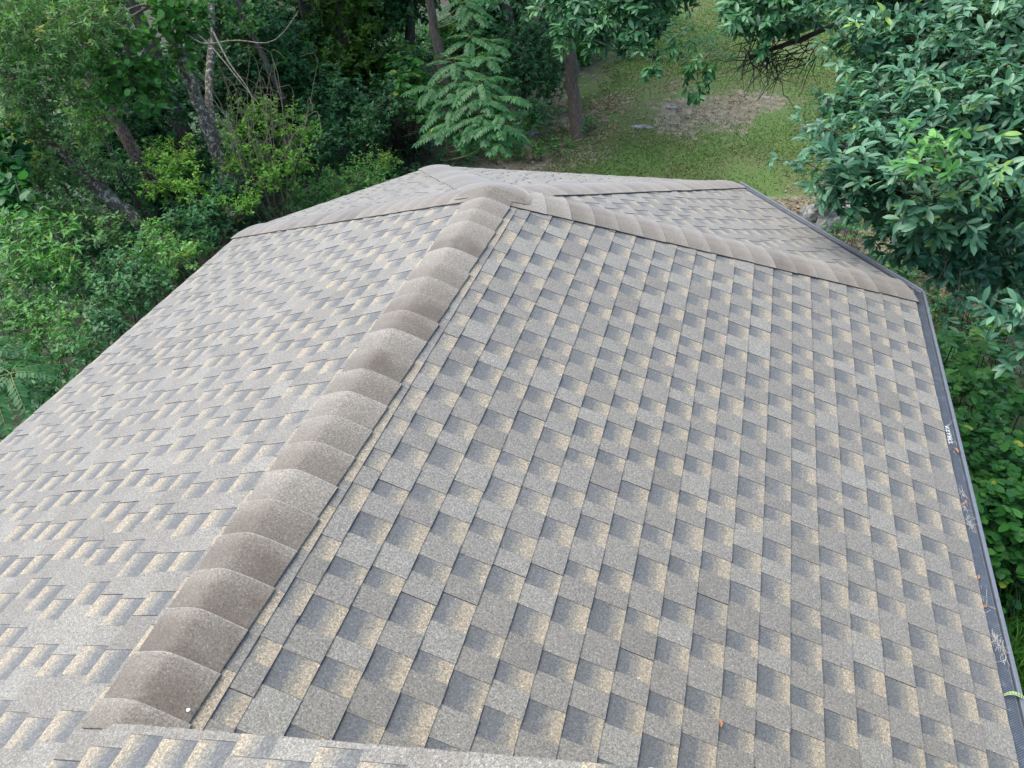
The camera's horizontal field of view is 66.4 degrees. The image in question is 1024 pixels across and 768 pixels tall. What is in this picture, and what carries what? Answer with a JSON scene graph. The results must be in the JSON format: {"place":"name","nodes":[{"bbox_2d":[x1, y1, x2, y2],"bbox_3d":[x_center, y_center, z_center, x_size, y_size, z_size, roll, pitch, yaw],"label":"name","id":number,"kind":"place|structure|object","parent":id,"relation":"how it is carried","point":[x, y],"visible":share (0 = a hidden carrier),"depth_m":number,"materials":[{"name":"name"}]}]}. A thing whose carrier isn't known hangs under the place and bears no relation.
{"place":"outdoors","nodes":[
{"label":"outdoors","id":0,"kind":"place"},
{"bbox_2d":[0,0,1023,692],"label":"ground","id":1,"kind":"structure","parent":0,"point":[738,110],"depth_m":15.47,"materials":[{"name":"green plant"}]},
{"bbox_2d":[0,337,64,437],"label":"frond sapling","id":2,"kind":"object","parent":1,"relation":"on","point":[13,388],"visible":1,"depth_m":6.41,"materials":[{"name":"green plant"}]},
{"bbox_2d":[0,36,80,250],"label":"forest tree","id":3,"kind":"object","parent":1,"relation":"on","point":[51,127],"visible":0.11,"depth_m":12.73,"materials":[{"name":"green plant"}]},
{"bbox_2d":[0,118,95,329],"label":"shrub","id":4,"kind":"object","parent":1,"relation":"on","point":[25,199],"visible":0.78,"depth_m":9.21,"materials":[{"name":"green plant"}]},
{"bbox_2d":[0,252,100,387],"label":"shrub","id":5,"kind":"object","parent":1,"relation":"on","point":[40,311],"visible":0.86,"depth_m":7.78,"materials":[{"name":"green plant"}]},
{"bbox_2d":[0,81,106,251],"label":"thin tree","id":6,"kind":"object","parent":1,"relation":"on","point":[40,137],"visible":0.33,"depth_m":9.85,"materials":[{"name":"green plant"}]},
{"bbox_2d":[0,321,112,422],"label":"shrub","id":7,"kind":"object","parent":1,"relation":"on","point":[39,384],"visible":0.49,"depth_m":7.27,"materials":[{"name":"green plant"}]},
{"bbox_2d":[0,0,126,196],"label":"forest tree","id":8,"kind":"object","parent":1,"relation":"on","point":[32,52],"visible":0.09,"depth_m":12.62,"materials":[{"name":"green plant"}]},
{"bbox_2d":[0,112,145,300],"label":"shrub","id":9,"kind":"object","parent":1,"relation":"on","point":[57,180],"visible":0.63,"depth_m":9.96,"materials":[{"name":"green plant"}]},
{"bbox_2d":[0,0,159,196],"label":"red bark tree","id":10,"kind":"object","parent":1,"relation":"on","point":[128,141],"visible":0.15,"depth_m":11.64,"materials":[{"name":"grey plant"}]},
{"bbox_2d":[0,141,164,311],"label":"shrub","id":11,"kind":"object","parent":1,"relation":"on","point":[93,251],"visible":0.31,"depth_m":10.51,"materials":[{"name":"green plant"}]},
{"bbox_2d":[0,0,180,278],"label":"leaning tree","id":12,"kind":"object","parent":1,"relation":"on","point":[105,194],"visible":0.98,"depth_m":9.42,"materials":[{"name":"green plant"}]},
{"bbox_2d":[55,73,142,216],"bbox_3d":[-6.072,-3.298,12.460,0.974,3.983,4.144,-14,39,-13],"label":"thin tree","id":13,"kind":"object","parent":1,"relation":"on","point":[99,125],"visible":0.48,"depth_m":10.39,"materials":[{"name":"green plant"}]},
{"bbox_2d":[46,230,175,349],"bbox_3d":[-4.070,-0.437,8.511,1.301,2.077,1.939,-26,43,-25],"label":"shrub","id":14,"kind":"object","parent":1,"relation":"on","point":[109,316],"visible":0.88,"depth_m":8.07,"materials":[{"name":"green plant"}]},
{"bbox_2d":[41,1,181,220],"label":"forest tree","id":15,"kind":"object","parent":1,"relation":"on","point":[150,127],"visible":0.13,"depth_m":13.47,"materials":[{"name":"green plant"}]},
{"bbox_2d":[94,0,163,122],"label":"thin tree","id":16,"kind":"object","parent":1,"relation":"on","point":[129,53],"visible":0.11,"depth_m":12.84,"materials":[{"name":"green plant"}]},
{"bbox_2d":[95,216,213,300],"bbox_3d":[-3.947,-1.052,9.438,1.363,1.987,1.183,7,39,14],"label":"shrub","id":17,"kind":"object","parent":1,"relation":"on","point":[184,253],"visible":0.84,"depth_m":8.89,"materials":[{"name":"green plant"}]},
{"bbox_2d":[40,0,298,224],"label":"lichen tree","id":18,"kind":"object","parent":1,"relation":"on","point":[167,17],"visible":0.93,"depth_m":10.19,"materials":[{"name":"green plant"}]},
{"bbox_2d":[92,0,268,219],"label":"forest tree","id":19,"kind":"object","parent":1,"relation":"on","point":[176,115],"visible":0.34,"depth_m":13.21,"materials":[{"name":"green plant"}]},
{"bbox_2d":[129,132,261,266],"bbox_3d":[-3.990,-2.057,10.444,1.912,2.420,1.148,7,39,14],"label":"shrub","id":20,"kind":"object","parent":1,"relation":"on","point":[184,187],"visible":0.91,"depth_m":9.92,"materials":[{"name":"green plant"}]},
{"bbox_2d":[156,166,245,258],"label":"shrub","id":21,"kind":"object","parent":1,"relation":"on","point":[187,221],"visible":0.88,"depth_m":9.67,"materials":[{"name":"green plant"}]},
{"bbox_2d":[148,0,295,167],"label":"forest tree","id":22,"kind":"object","parent":1,"relation":"on","point":[285,61],"visible":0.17,"depth_m":14.27,"materials":[{"name":"green plant"}]},
{"bbox_2d":[184,46,322,222],"bbox_3d":[-3.253,-2.905,10.745,1.664,3.241,1.841,-7,38,-3],"label":"shrub","id":23,"kind":"object","parent":1,"relation":"on","point":[245,149],"visible":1,"depth_m":10.42,"materials":[{"name":"green plant"}]},
{"bbox_2d":[173,0,334,178],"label":"forest tree","id":24,"kind":"object","parent":1,"relation":"on","point":[286,38],"visible":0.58,"depth_m":14.02,"materials":[{"name":"green plant"}]},
{"bbox_2d":[215,0,294,128],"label":"thin tree","id":25,"kind":"object","parent":1,"relation":"on","point":[239,8],"visible":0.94,"depth_m":13.11,"materials":[{"name":"brown plant"}]},
{"bbox_2d":[227,0,337,103],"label":"forest tree","id":26,"kind":"object","parent":1,"relation":"on","point":[267,4],"visible":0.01,"depth_m":17.83,"materials":[{"name":"green plant"}]},
{"bbox_2d":[238,0,351,129],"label":"forest tree","id":27,"kind":"object","parent":1,"relation":"on","point":[301,7],"visible":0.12,"depth_m":16.60,"materials":[{"name":"green plant"}]},
{"bbox_2d":[281,143,403,212],"bbox_3d":[-2.431,-2.951,12.089,1.257,1.497,3.007,7,39,14],"label":"shrub","id":28,"kind":"object","parent":1,"relation":"on","point":[344,190],"visible":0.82,"depth_m":11.83,"materials":[{"name":"green plant"}]},
{"bbox_2d":[270,0,415,125],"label":"forest tree","id":29,"kind":"object","parent":1,"relation":"on","point":[361,57],"visible":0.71,"depth_m":15.69,"materials":[{"name":"green plant"}]},
{"bbox_2d":[285,61,423,164],"bbox_3d":[-3.025,-4.641,13.861,2.473,1.873,2.932,7,39,14],"label":"shrub","id":30,"kind":"object","parent":1,"relation":"on","point":[334,96],"visible":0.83,"depth_m":13.63,"materials":[{"name":"green plant"}]},
{"bbox_2d":[0,4,737,441],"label":"undergrowth","id":31,"kind":"object","parent":1,"relation":"on","point":[350,164],"visible":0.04,"depth_m":14.85,"materials":[{"name":"green plant"}]},
{"bbox_2d":[0,203,109,353],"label":"shrub","id":32,"kind":"object","parent":31,"relation":"on","point":[29,258],"visible":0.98,"depth_m":8.19,"materials":[{"name":"green plant"}]},
{"bbox_2d":[383,43,436,138],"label":"shrub","id":33,"kind":"object","parent":31,"relation":"on","point":[411,75],"visible":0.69,"depth_m":14.26,"materials":[{"name":"green plant"}]},
{"bbox_2d":[327,0,440,87],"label":"forest tree","id":34,"kind":"object","parent":1,"relation":"on","point":[407,14],"visible":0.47,"depth_m":17.30,"materials":[{"name":"green plant"}]},
{"bbox_2d":[358,81,433,167],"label":"shrub","id":35,"kind":"object","parent":1,"relation":"on","point":[399,134],"visible":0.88,"depth_m":13.67,"materials":[{"name":"green plant"}]},
{"bbox_2d":[393,0,532,66],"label":"forest tree","id":36,"kind":"object","parent":1,"relation":"on","point":[446,32],"visible":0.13,"depth_m":19.78,"materials":[{"name":"green plant"}]},
{"bbox_2d":[401,0,532,164],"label":"ailanthus tree","id":37,"kind":"object","parent":1,"relation":"on","point":[481,129],"visible":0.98,"depth_m":11.32,"materials":[{"name":"green plant"}]},
{"bbox_2d":[455,0,563,87],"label":"forest tree","id":38,"kind":"object","parent":1,"relation":"on","point":[503,7],"visible":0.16,"depth_m":17.90,"materials":[{"name":"green plant"}]},
{"bbox_2d":[0,164,1023,767],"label":"house","id":39,"kind":"structure","parent":1,"relation":"on","point":[438,466],"depth_m":3.56,"materials":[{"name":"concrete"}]},
{"bbox_2d":[959,489,976,532],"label":"straw wisps","id":40,"kind":"object","parent":39,"relation":"on","point":[972,526],"visible":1,"depth_m":4.20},
{"bbox_2d":[991,631,1010,663],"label":"straw wisps","id":41,"kind":"object","parent":39,"relation":"on","point":[1000,647],"visible":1,"depth_m":3.61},
{"bbox_2d":[1004,691,1023,698],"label":"leaf blade","id":42,"kind":"object","parent":39,"relation":"on","point":[1015,693],"visible":1,"depth_m":3.41,"materials":[{"name":"green plant"}]},
{"bbox_2d":[446,110,598,164],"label":"plant","id":43,"kind":"object","parent":1,"relation":"on","point":[540,151],"visible":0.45,"depth_m":14.90,"materials":[{"name":"green plant"}]},
{"bbox_2d":[506,126,539,138],"bbox_3d":[0.195,-5.021,15.600,0.611,0.173,0.545,22,45,30],"label":"rock","id":44,"kind":"object","parent":1,"relation":"on","point":[530,132],"visible":0.3,"depth_m":15.47,"materials":[{"name":"grey stone"}]},
{"bbox_2d":[450,0,610,139],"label":"lawn edge tree","id":45,"kind":"object","parent":1,"relation":"on","point":[572,71],"visible":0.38,"depth_m":15.09,"materials":[{"name":"green plant"}]},
{"bbox_2d":[482,4,580,150],"bbox_3d":[0.205,-6.147,15.368,1.989,1.978,4.088,7,39,14],"label":"shrub","id":46,"kind":"object","parent":1,"relation":"on","point":[518,53],"visible":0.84,"depth_m":15.59,"materials":[{"name":"green plant"}]},
{"bbox_2d":[478,0,604,66],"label":"forest tree","id":47,"kind":"object","parent":1,"relation":"on","point":[580,48],"visible":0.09,"depth_m":18.58,"materials":[{"name":"green plant"}]},
{"bbox_2d":[549,67,625,115],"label":"shrub","id":48,"kind":"object","parent":1,"relation":"on","point":[558,112],"visible":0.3,"depth_m":17.26,"materials":[{"name":"green plant"}]},
{"bbox_2d":[631,124,653,129],"bbox_3d":[2.621,-5.167,15.688,0.542,0.050,0.255,7,39,14],"label":"rock","id":49,"kind":"object","parent":1,"relation":"on","point":[637,126],"visible":1,"depth_m":15.65,"materials":[{"name":"grey stone"}]},
{"bbox_2d":[665,105,679,109],"bbox_3d":[3.328,-5.730,16.201,0.349,0.040,0.226,7,39,14],"label":"rock","id":50,"kind":"object","parent":1,"relation":"on","point":[672,107],"visible":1,"depth_m":16.16,"materials":[{"name":"grey stone"}]},
{"bbox_2d":[473,48,1010,361],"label":"fallen leaves","id":51,"kind":"object","parent":1,"relation":"on","point":[792,208],"visible":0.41,"depth_m":15.74,"materials":[{"name":"brown plant"}]},
{"bbox_2d":[526,0,1023,379],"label":"broadleaf tree","id":52,"kind":"object","parent":1,"relation":"on","point":[966,121],"visible":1,"depth_m":6.33,"materials":[{"name":"green plant"}]},
{"bbox_2d":[798,196,859,233],"bbox_3d":[4.946,-2.629,12.132,0.935,0.633,0.865,7,39,14],"label":"rock","id":53,"kind":"object","parent":1,"relation":"on","point":[809,212],"visible":0.26,"depth_m":12.02,"materials":[{"name":"grey stone"}]},
{"bbox_2d":[821,219,961,330],"bbox_3d":[5.094,-1.547,10.892,1.144,0.552,2.906,-13,39,-11],"label":"plant","id":54,"kind":"object","parent":1,"relation":"on","point":[851,228],"visible":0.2,"depth_m":10.96,"materials":[{"name":"green plant"}]},
{"bbox_2d":[900,248,1023,392],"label":"plant","id":55,"kind":"object","parent":1,"relation":"on","point":[950,309],"visible":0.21,"depth_m":9.86,"materials":[{"name":"green plant"}]},
{"bbox_2d":[935,326,1023,472],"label":"bush","id":56,"kind":"object","parent":1,"relation":"on","point":[965,379],"visible":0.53,"depth_m":8.22,"materials":[{"name":"green plant"}]},
{"bbox_2d":[954,391,1023,626],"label":"bush","id":57,"kind":"object","parent":1,"relation":"on","point":[999,496],"visible":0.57,"depth_m":6.51,"materials":[{"name":"green plant"}]},
{"bbox_2d":[976,303,1014,366],"bbox_3d":[4.680,0.514,7.995,0.594,0.947,4.429,17,43,25],"label":"sprout patch","id":58,"kind":"object","parent":1,"relation":"on","point":[1001,331],"visible":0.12,"depth_m":9.26,"materials":[{"name":"green plant"}]},
{"bbox_2d":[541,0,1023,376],"bbox_3d":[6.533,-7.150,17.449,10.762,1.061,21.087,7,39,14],"label":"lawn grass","id":59,"kind":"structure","parent":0,"point":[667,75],"depth_m":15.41,"materials":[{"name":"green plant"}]},
{"bbox_2d":[997,526,1023,695],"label":"long grass","id":60,"kind":"structure","parent":0,"point":[1015,640],"depth_m":6.56,"materials":[{"name":"green plant"}]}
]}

